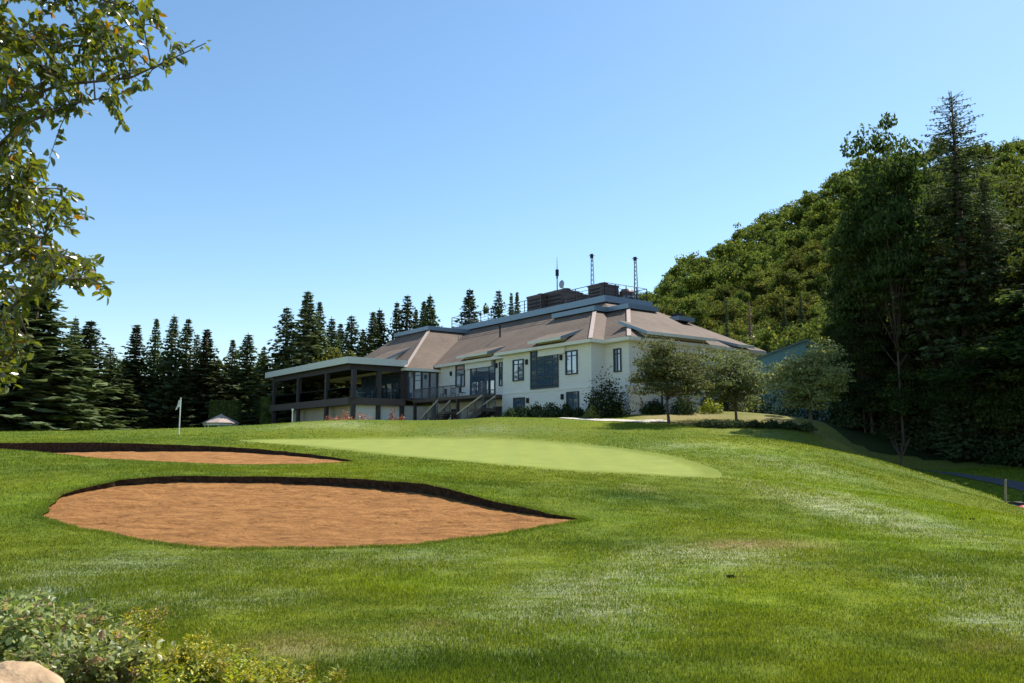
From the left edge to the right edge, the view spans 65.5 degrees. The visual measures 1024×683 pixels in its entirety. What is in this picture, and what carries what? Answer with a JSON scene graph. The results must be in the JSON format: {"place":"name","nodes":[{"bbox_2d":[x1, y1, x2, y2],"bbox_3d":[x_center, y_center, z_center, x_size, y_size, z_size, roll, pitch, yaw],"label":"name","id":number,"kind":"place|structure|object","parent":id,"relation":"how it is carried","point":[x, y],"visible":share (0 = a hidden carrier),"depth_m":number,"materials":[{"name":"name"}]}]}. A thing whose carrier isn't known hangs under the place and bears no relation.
{"place":"outdoors","nodes":[
{"label":"outdoors","id":0,"kind":"place"},
{"bbox_2d":[0,411,1023,682],"bbox_3d":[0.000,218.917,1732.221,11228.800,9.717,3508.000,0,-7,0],"label":"ground","id":1,"kind":"structure","parent":0,"point":[520,451],"depth_m":15.18,"materials":[{"name":"plant"}]},
{"bbox_2d":[0,647,59,672],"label":"bramble shrub","id":2,"kind":"object","parent":1,"relation":"on","point":[29,655],"visible":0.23,"depth_m":4.78,"materials":[{"name":"green plant"}]},
{"bbox_2d":[0,587,60,660],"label":"bramble shrub","id":3,"kind":"object","parent":1,"relation":"on","point":[18,620],"visible":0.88,"depth_m":5.46,"materials":[{"name":"green plant"}]},
{"bbox_2d":[0,661,63,682],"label":"boulder","id":4,"kind":"object","parent":1,"relation":"on","point":[20,672],"visible":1,"depth_m":4.40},
{"bbox_2d":[0,582,66,620],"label":"bramble shrub","id":5,"kind":"object","parent":1,"relation":"on","point":[30,597],"visible":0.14,"depth_m":6.50,"materials":[{"name":"green plant"}]},
{"bbox_2d":[0,594,124,664],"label":"bramble shrub","id":6,"kind":"object","parent":1,"relation":"on","point":[91,618],"visible":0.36,"depth_m":5.81,"materials":[{"name":"green plant"}]},
{"bbox_2d":[0,264,134,431],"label":"spruce tree","id":7,"kind":"object","parent":1,"relation":"on","point":[49,365],"visible":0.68,"depth_m":79.19,"materials":[{"name":"green plant"}]},
{"bbox_2d":[0,619,139,682],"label":"bramble shrub","id":8,"kind":"object","parent":1,"relation":"on","point":[25,643],"visible":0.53,"depth_m":5.00,"materials":[{"name":"green plant"}]},
{"bbox_2d":[41,608,143,665],"bbox_3d":[-3.047,2.194,5.703,0.684,0.495,0.608,7,-10,-43],"label":"bramble shrub","id":9,"kind":"object","parent":1,"relation":"on","point":[129,634],"visible":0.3,"depth_m":5.71,"materials":[{"name":"green plant"}]},
{"bbox_2d":[54,320,151,428],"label":"spruce tree","id":10,"kind":"object","parent":1,"relation":"on","point":[90,340],"visible":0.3,"depth_m":98.56,"materials":[{"name":"green plant"}]},
{"bbox_2d":[0,0,210,394],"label":"overhanging tree","id":11,"kind":"object","parent":1,"relation":"on","point":[19,200],"visible":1,"depth_m":5.12,"materials":[{"name":"green plant"}]},
{"bbox_2d":[58,628,175,682],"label":"bramble shrub","id":12,"kind":"object","parent":1,"relation":"on","point":[119,675],"visible":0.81,"depth_m":5.02,"materials":[{"name":"green plant"}]},
{"bbox_2d":[101,324,170,429],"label":"spruce tree","id":13,"kind":"object","parent":1,"relation":"on","point":[131,363],"visible":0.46,"depth_m":105.81,"materials":[{"name":"green plant"}]},
{"bbox_2d":[118,605,155,643],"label":"goldenrod plant","id":14,"kind":"object","parent":1,"relation":"on","point":[136,609],"visible":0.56,"depth_m":6.08,"materials":[{"name":"green plant"}]},
{"bbox_2d":[114,604,174,647],"bbox_3d":[-2.884,2.246,6.237,0.352,0.343,0.456,-5,-9,35],"label":"goldenrod plant","id":15,"kind":"object","parent":1,"relation":"on","point":[146,625],"visible":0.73,"depth_m":6.29,"materials":[{"name":"green plant"}]},
{"bbox_2d":[143,319,165,396],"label":"spruce tree","id":16,"kind":"object","parent":1,"relation":"on","point":[154,352],"visible":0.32,"depth_m":110.69,"materials":[{"name":"green plant"}]},
{"bbox_2d":[130,314,191,428],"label":"spruce tree","id":17,"kind":"object","parent":1,"relation":"on","point":[173,330],"visible":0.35,"depth_m":106.99,"materials":[{"name":"green plant"}]},
{"bbox_2d":[141,638,186,682],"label":"goldenrod plant","id":18,"kind":"object","parent":1,"relation":"on","point":[169,657],"visible":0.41,"depth_m":5.34,"materials":[{"name":"green plant"}]},
{"bbox_2d":[128,645,208,682],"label":"goldenrod plant","id":19,"kind":"object","parent":1,"relation":"on","point":[155,679],"visible":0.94,"depth_m":5.00,"materials":[{"name":"green plant"}]},
{"bbox_2d":[146,318,204,428],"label":"spruce tree","id":20,"kind":"object","parent":1,"relation":"on","point":[185,360],"visible":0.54,"depth_m":106.23,"materials":[{"name":"green plant"}]},
{"bbox_2d":[0,443,353,461],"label":"bunker lip","id":21,"kind":"object","parent":1,"relation":"on","point":[81,447],"visible":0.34,"depth_m":37.50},
{"bbox_2d":[153,630,217,680],"bbox_3d":[-2.283,2.174,5.487,0.517,0.292,0.375,7,-10,-44],"label":"goldenrod plant","id":22,"kind":"object","parent":1,"relation":"on","point":[192,647],"visible":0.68,"depth_m":5.56,"materials":[{"name":"green plant"}]},
{"bbox_2d":[168,626,222,668],"bbox_3d":[-2.258,2.224,5.710,0.260,0.254,0.489,-2,-7,12],"label":"goldenrod plant","id":23,"kind":"object","parent":1,"relation":"on","point":[203,635],"visible":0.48,"depth_m":5.76,"materials":[{"name":"green plant"}]},
{"bbox_2d":[151,329,247,428],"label":"spruce tree","id":24,"kind":"object","parent":1,"relation":"on","point":[207,378],"visible":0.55,"depth_m":104.92,"materials":[{"name":"green plant"}]},
{"bbox_2d":[54,451,347,464],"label":"bunker sand","id":25,"kind":"structure","parent":1,"relation":"on","point":[233,458],"depth_m":31.93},
{"bbox_2d":[184,646,236,682],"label":"goldenrod plant","id":26,"kind":"object","parent":1,"relation":"on","point":[215,672],"visible":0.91,"depth_m":5.30,"materials":[{"name":"green plant"}]},
{"bbox_2d":[202,414,238,426],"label":"gazebo","id":27,"kind":"object","parent":1,"relation":"on","point":[221,420],"visible":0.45,"depth_m":93.46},
{"bbox_2d":[208,399,242,426],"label":"cedar hedge","id":28,"kind":"object","parent":1,"relation":"on","point":[230,411],"visible":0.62,"depth_m":97.36,"materials":[{"name":"green plant"}]},
{"bbox_2d":[187,642,274,675],"bbox_3d":[-1.965,2.271,5.548,0.424,0.286,0.490,-2,-8,17],"label":"goldenrod plant","id":29,"kind":"object","parent":1,"relation":"on","point":[243,655],"visible":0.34,"depth_m":5.63,"materials":[{"name":"green plant"}]},
{"bbox_2d":[219,339,250,412],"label":"spruce tree","id":30,"kind":"object","parent":1,"relation":"on","point":[232,352],"visible":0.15,"depth_m":112.06,"materials":[{"name":"green plant"}]},
{"bbox_2d":[220,332,269,424],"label":"spruce tree","id":31,"kind":"object","parent":1,"relation":"on","point":[245,374],"visible":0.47,"depth_m":109.46,"materials":[{"name":"green plant"}]},
{"bbox_2d":[217,643,285,682],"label":"goldenrod plant","id":32,"kind":"object","parent":1,"relation":"on","point":[238,671],"visible":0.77,"depth_m":5.28,"materials":[{"name":"green plant"}]},
{"bbox_2d":[208,658,295,682],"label":"goldenrod plant","id":33,"kind":"object","parent":1,"relation":"on","point":[261,666],"visible":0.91,"depth_m":5.17,"materials":[{"name":"green plant"}]},
{"bbox_2d":[259,396,276,424],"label":"cedar hedge","id":34,"kind":"object","parent":1,"relation":"on","point":[266,402],"visible":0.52,"depth_m":96.61,"materials":[{"name":"green plant"}]},
{"bbox_2d":[241,308,304,424],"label":"spruce tree","id":35,"kind":"object","parent":1,"relation":"on","point":[286,317],"visible":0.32,"depth_m":103.31,"materials":[{"name":"green plant"}]},
{"bbox_2d":[238,662,315,682],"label":"goldenrod plant","id":36,"kind":"object","parent":1,"relation":"on","point":[302,675],"visible":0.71,"depth_m":5.20,"materials":[{"name":"green plant"}]},
{"bbox_2d":[240,291,350,425],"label":"spruce tree","id":37,"kind":"object","parent":1,"relation":"on","point":[305,343],"visible":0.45,"depth_m":101.65,"materials":[{"name":"green plant"}]},
{"bbox_2d":[2,441,591,550],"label":"fringe grass","id":38,"kind":"structure","parent":1,"relation":"on","point":[570,522],"depth_m":15.31,"materials":[{"name":"plant"}]},
{"bbox_2d":[43,482,570,548],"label":"bunker sand","id":39,"kind":"structure","parent":1,"relation":"on","point":[228,515],"depth_m":16.48,"materials":[{"name":"sand"}]},
{"bbox_2d":[262,661,351,682],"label":"goldenrod plant","id":40,"kind":"object","parent":1,"relation":"on","point":[333,674],"visible":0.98,"depth_m":5.13,"materials":[{"name":"green plant"}]},
{"bbox_2d":[42,476,576,519],"bbox_3d":[-5.092,3.459,16.928,7.541,0.892,11.169,7,-10,-44],"label":"bunker lip","id":41,"kind":"object","parent":1,"relation":"on","point":[409,487],"visible":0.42,"depth_m":20.08,"materials":[{"name":"soil"}]},
{"bbox_2d":[302,301,341,391],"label":"spruce tree","id":42,"kind":"object","parent":1,"relation":"on","point":[319,310],"visible":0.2,"depth_m":104.57,"materials":[{"name":"green plant"}]},
{"bbox_2d":[312,347,356,391],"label":"broadleaf tree","id":43,"kind":"object","parent":1,"relation":"on","point":[330,355],"visible":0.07,"depth_m":101.72,"materials":[{"name":"green plant"}]},
{"bbox_2d":[323,316,350,395],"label":"spruce tree","id":44,"kind":"object","parent":1,"relation":"on","point":[333,334],"visible":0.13,"depth_m":108.33,"materials":[{"name":"green plant"}]},
{"bbox_2d":[337,315,366,396],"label":"spruce tree","id":45,"kind":"object","parent":1,"relation":"on","point":[351,329],"visible":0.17,"depth_m":112.57,"materials":[{"name":"green plant"}]},
{"bbox_2d":[356,312,383,395],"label":"spruce tree","id":46,"kind":"object","parent":1,"relation":"on","point":[370,338],"visible":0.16,"depth_m":114.41,"materials":[{"name":"green plant"}]},
{"bbox_2d":[367,307,390,354],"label":"spruce tree","id":47,"kind":"object","parent":1,"relation":"on","point":[382,328],"visible":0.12,"depth_m":116.70,"materials":[{"name":"green plant"}]},
{"bbox_2d":[386,296,422,405],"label":"spruce tree","id":48,"kind":"object","parent":1,"relation":"on","point":[405,312],"visible":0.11,"depth_m":114.58,"materials":[{"name":"green plant"}]},
{"bbox_2d":[418,296,441,406],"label":"spruce tree","id":49,"kind":"object","parent":1,"relation":"on","point":[431,317],"visible":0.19,"depth_m":117.01,"materials":[{"name":"green plant"}]},
{"bbox_2d":[452,288,482,327],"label":"spruce tree","id":50,"kind":"object","parent":1,"relation":"on","point":[470,306],"visible":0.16,"depth_m":120.93,"materials":[{"name":"green plant"}]},
{"bbox_2d":[0,415,1023,682],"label":"grass","id":51,"kind":"structure","parent":1,"relation":"on","point":[580,657],"depth_m":9.56,"materials":[{"name":"plant"}]},
{"bbox_2d":[265,282,766,423],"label":"clubhouse","id":52,"kind":"structure","parent":1,"relation":"on","point":[562,353],"depth_m":75.87,"materials":[{"name":"white"}]},
{"bbox_2d":[455,365,464,386],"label":"window","id":53,"kind":"structure","parent":52,"relation":"in","point":[460,369],"depth_m":80.16,"materials":[{"name":"clear glass"}]},
{"bbox_2d":[512,359,523,381],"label":"window","id":54,"kind":"structure","parent":52,"relation":"in","point":[517,365],"depth_m":69.85,"materials":[{"name":"clear glass"}]},
{"bbox_2d":[526,293,546,311],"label":"air handler","id":55,"kind":"object","parent":52,"relation":"on","point":[533,307],"visible":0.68,"depth_m":87.38,"materials":[{"name":"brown metal"}]},
{"bbox_2d":[530,351,558,389],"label":"window","id":56,"kind":"structure","parent":52,"relation":"in","point":[544,370],"depth_m":66.89,"materials":[{"name":"clear glass"}]},
{"bbox_2d":[544,288,579,306],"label":"air handler","id":57,"kind":"object","parent":52,"relation":"on","point":[558,298],"visible":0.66,"depth_m":85.98,"materials":[{"name":"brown metal"}]},
{"bbox_2d":[565,350,577,374],"bbox_3d":[4.778,1.686,64.112,0.130,1.941,1.450,5,-9,-36],"label":"window","id":58,"kind":"structure","parent":52,"relation":"in","point":[571,357],"depth_m":64.09,"materials":[{"name":"clear glass"}]},
{"bbox_2d":[587,282,618,297],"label":"air handler","id":59,"kind":"object","parent":52,"relation":"on","point":[601,285],"visible":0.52,"depth_m":79.91,"materials":[{"name":"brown metal"}]},
{"bbox_2d":[578,366,641,416],"bbox_3d":[7.259,3.470,59.574,4.481,4.530,4.636,0,-7,0],"label":"shrub","id":60,"kind":"object","parent":1,"relation":"on","point":[612,405],"visible":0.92,"depth_m":58.79,"materials":[{"name":"green plant"}]},
{"bbox_2d":[625,334,715,423],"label":"ornamental tree","id":61,"kind":"object","parent":1,"relation":"on","point":[662,364],"visible":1,"depth_m":54.05,"materials":[{"name":"green plant"}]},
{"bbox_2d":[670,392,698,413],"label":"shrub","id":62,"kind":"object","parent":1,"relation":"on","point":[682,409],"visible":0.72,"depth_m":61.37,"materials":[{"name":"green plant"}]},
{"bbox_2d":[697,397,725,412],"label":"shrub","id":63,"kind":"object","parent":1,"relation":"on","point":[716,408],"visible":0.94,"depth_m":62.51,"materials":[{"name":"green plant"}]},
{"bbox_2d":[686,344,780,421],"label":"ornamental tree","id":64,"kind":"object","parent":1,"relation":"on","point":[732,378],"visible":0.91,"depth_m":56.24,"materials":[{"name":"green plant"}]},
{"bbox_2d":[738,385,771,413],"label":"shrub","id":65,"kind":"object","parent":1,"relation":"on","point":[760,409],"visible":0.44,"depth_m":65.30,"materials":[{"name":"green plant"}]},
{"bbox_2d":[742,326,790,356],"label":"broadleaf tree","id":66,"kind":"object","parent":1,"relation":"on","point":[768,334],"visible":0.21,"depth_m":106.15,"materials":[{"name":"green plant"}]},
{"bbox_2d":[763,381,799,416],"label":"shrub","id":67,"kind":"object","parent":1,"relation":"on","point":[775,399],"visible":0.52,"depth_m":65.50,"materials":[{"name":"green plant"}]},
{"bbox_2d":[756,339,828,420],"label":"metal shed","id":68,"kind":"structure","parent":1,"relation":"on","point":[776,356],"depth_m":88.05,"materials":[{"name":"teal"}]},
{"bbox_2d":[757,337,855,432],"bbox_3d":[18.398,2.983,50.394,6.220,6.098,4.946,-4,-8,30],"label":"ornamental tree","id":69,"kind":"object","parent":1,"relation":"on","point":[809,381],"visible":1,"depth_m":49.33,"materials":[{"name":"green plant"}]},
{"bbox_2d":[906,290,1023,389],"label":"forest tree","id":70,"kind":"object","parent":1,"relation":"on","point":[1001,354],"visible":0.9,"depth_m":49.74,"materials":[{"name":"green plant"}]},
{"bbox_2d":[964,248,1023,359],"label":"forest tree","id":71,"kind":"object","parent":1,"relation":"on","point":[990,297],"visible":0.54,"depth_m":51.35,"materials":[{"name":"green plant"}]},
{"bbox_2d":[974,422,1023,464],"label":"forest bush","id":72,"kind":"object","parent":1,"relation":"on","point":[986,454],"visible":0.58,"depth_m":50.91,"materials":[{"name":"green plant"}]},
{"bbox_2d":[989,196,1023,222],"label":"forest tree","id":73,"kind":"object","parent":1,"relation":"on","point":[1011,218],"visible":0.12,"depth_m":69.21,"materials":[{"name":"green plant"}]},
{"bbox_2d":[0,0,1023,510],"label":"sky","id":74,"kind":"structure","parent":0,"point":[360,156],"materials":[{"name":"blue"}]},
{"bbox_2d":[671,166,1023,325],"bbox_3d":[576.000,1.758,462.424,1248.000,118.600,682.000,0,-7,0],"label":"hill","id":75,"kind":"structure","parent":0,"point":[789,324],"depth_m":316.96,"materials":[{"name":"green plant"}]},
{"bbox_2d":[678,299,710,327],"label":"hillside tree","id":76,"kind":"object","parent":75,"relation":"on","point":[698,317],"visible":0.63,"depth_m":203.05,"materials":[{"name":"green plant"}]},
{"bbox_2d":[705,285,736,302],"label":"hillside tree","id":77,"kind":"object","parent":75,"relation":"on","point":[722,293],"visible":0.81,"depth_m":246.96,"materials":[{"name":"green plant"}]},
{"bbox_2d":[707,300,743,325],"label":"hillside tree","id":78,"kind":"object","parent":75,"relation":"on","point":[718,313],"visible":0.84,"depth_m":204.72,"materials":[{"name":"green plant"}]},
{"bbox_2d":[743,263,773,293],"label":"hillside tree","id":79,"kind":"object","parent":75,"relation":"on","point":[750,278],"visible":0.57,"depth_m":255.45,"materials":[{"name":"green plant"}]},
{"bbox_2d":[753,284,787,319],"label":"hillside tree","id":80,"kind":"object","parent":75,"relation":"on","point":[774,304],"visible":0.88,"depth_m":198.12,"materials":[{"name":"green plant"}]},
{"bbox_2d":[765,269,802,297],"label":"hillside tree","id":81,"kind":"object","parent":75,"relation":"on","point":[783,279],"visible":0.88,"depth_m":211.44,"materials":[{"name":"green plant"}]},
{"bbox_2d":[779,254,810,272],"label":"hillside tree","id":82,"kind":"object","parent":75,"relation":"on","point":[795,261],"visible":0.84,"depth_m":243.60,"materials":[{"name":"green plant"}]},
{"bbox_2d":[802,240,829,287],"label":"hillside tree","id":83,"kind":"object","parent":75,"relation":"on","point":[814,256],"visible":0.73,"depth_m":234.83,"materials":[{"name":"green plant"}]},
{"bbox_2d":[635,136,1023,306],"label":"distant wood","id":84,"kind":"object","parent":75,"relation":"on","point":[714,267],"visible":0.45,"depth_m":311.98,"materials":[{"name":"green plant"}]},
{"bbox_2d":[682,160,1023,340],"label":"hill undergrowth","id":85,"kind":"object","parent":75,"relation":"on","point":[761,293],"visible":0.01,"depth_m":292.23,"materials":[{"name":"green plant"}]},
{"bbox_2d":[813,419,981,462],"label":"forest floor","id":86,"kind":"structure","parent":0,"point":[869,441],"depth_m":55.50,"materials":[{"name":"green plant"}]},
{"bbox_2d":[771,315,835,351],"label":"maple tree","id":87,"kind":"object","parent":86,"relation":"on","point":[806,334],"visible":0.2,"depth_m":91.59,"materials":[{"name":"green plant"}]},
{"bbox_2d":[814,248,883,428],"bbox_3d":[26.365,-0.511,61.454,5.242,14.963,4.728,0,-7,-1],"label":"forest tree","id":88,"kind":"object","parent":86,"relation":"on","point":[834,288],"visible":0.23,"depth_m":62.23,"materials":[{"name":"green plant"}]},
{"bbox_2d":[827,395,874,429],"bbox_3d":[25.369,5.056,59.803,3.638,3.113,3.723,0,-7,0],"label":"forest bush","id":89,"kind":"object","parent":86,"relation":"on","point":[844,413],"visible":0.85,"depth_m":58.92,"materials":[{"name":"green plant"}]},
{"bbox_2d":[829,302,888,432],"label":"forest tree","id":90,"kind":"object","parent":86,"relation":"on","point":[863,347],"visible":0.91,"depth_m":58.60,"materials":[{"name":"green plant"}]},
{"bbox_2d":[823,176,895,434],"bbox_3d":[26.661,-2.887,59.934,5.126,20.215,5.657,-6,-9,41],"label":"forest tree","id":91,"kind":"object","parent":86,"relation":"on","point":[840,238],"visible":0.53,"depth_m":59.35,"materials":[{"name":"green plant"}]},
{"bbox_2d":[841,363,890,432],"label":"forest tree","id":92,"kind":"object","parent":86,"relation":"on","point":[861,397],"visible":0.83,"depth_m":58.34,"materials":[{"name":"green plant"}]},
{"bbox_2d":[860,411,901,439],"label":"forest bush","id":93,"kind":"object","parent":86,"relation":"on","point":[877,423],"visible":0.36,"depth_m":58.68,"materials":[{"name":"green plant"}]},
{"bbox_2d":[829,112,946,446],"bbox_3d":[28.075,-4.472,57.857,8.621,24.679,7.775,0,-7,0],"label":"forest tree","id":94,"kind":"object","parent":86,"relation":"on","point":[892,221],"visible":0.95,"depth_m":57.53,"materials":[{"name":"green plant"}]},
{"bbox_2d":[864,366,921,442],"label":"forest tree","id":95,"kind":"object","parent":86,"relation":"on","point":[892,403],"visible":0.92,"depth_m":57.02,"materials":[{"name":"green plant"}]},
{"bbox_2d":[872,302,926,385],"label":"forest tree","id":96,"kind":"object","parent":86,"relation":"on","point":[889,362],"visible":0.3,"depth_m":62.08,"materials":[{"name":"green plant"}]},
{"bbox_2d":[881,346,933,446],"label":"dark spruce","id":97,"kind":"object","parent":86,"relation":"on","point":[898,434],"visible":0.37,"depth_m":57.41,"materials":[{"name":"green plant"}]},
{"bbox_2d":[876,153,951,372],"bbox_3d":[31.389,-3.047,62.246,6.348,23.552,7.446,-4,-8,29],"label":"forest tree","id":98,"kind":"object","parent":86,"relation":"on","point":[925,182],"visible":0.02,"depth_m":61.74,"materials":[{"name":"green plant"}]},
{"bbox_2d":[895,362,943,413],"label":"forest tree","id":99,"kind":"object","parent":86,"relation":"on","point":[919,386],"visible":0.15,"depth_m":56.82,"materials":[{"name":"green plant"}]},
{"bbox_2d":[899,415,940,451],"bbox_3d":[29.394,5.949,56.544,3.647,3.849,3.870,-5,-9,34],"label":"forest bush","id":100,"kind":"object","parent":86,"relation":"on","point":[917,443],"visible":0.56,"depth_m":55.81,"materials":[{"name":"green plant"}]},
{"bbox_2d":[882,213,966,372],"bbox_3d":[30.365,-0.592,57.877,5.931,17.541,6.957,-4,-8,28],"label":"forest tree","id":101,"kind":"object","parent":86,"relation":"on","point":[912,301],"visible":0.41,"depth_m":56.99,"materials":[{"name":"green plant"}]},
{"bbox_2d":[889,90,1023,450],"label":"spruce","id":102,"kind":"object","parent":86,"relation":"on","point":[961,252],"visible":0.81,"depth_m":55.77,"materials":[{"name":"green plant"}]},
{"bbox_2d":[946,237,1012,375],"bbox_3d":[33.400,0.211,55.514,5.068,15.826,5.593,-6,-9,39],"label":"forest tree","id":103,"kind":"object","parent":86,"relation":"on","point":[969,292],"visible":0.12,"depth_m":54.92,"materials":[{"name":"green plant"}]},
{"bbox_2d":[962,174,1020,459],"bbox_3d":[32.597,-1.844,53.794,5.521,20.162,5.584,-2,-7,14],"label":"dark spruce","id":104,"kind":"object","parent":86,"relation":"on","point":[993,277],"visible":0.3,"depth_m":54.02,"materials":[{"name":"green plant"}]},
{"bbox_2d":[993,178,1023,264],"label":"forest tree","id":105,"kind":"object","parent":86,"relation":"on","point":[1016,203],"visible":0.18,"depth_m":58.84,"materials":[{"name":"green plant"}]},
{"bbox_2d":[909,468,1023,490],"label":"cart path","id":106,"kind":"structure","parent":0,"point":[1017,485],"depth_m":42.64,"materials":[{"name":"asphalt"}]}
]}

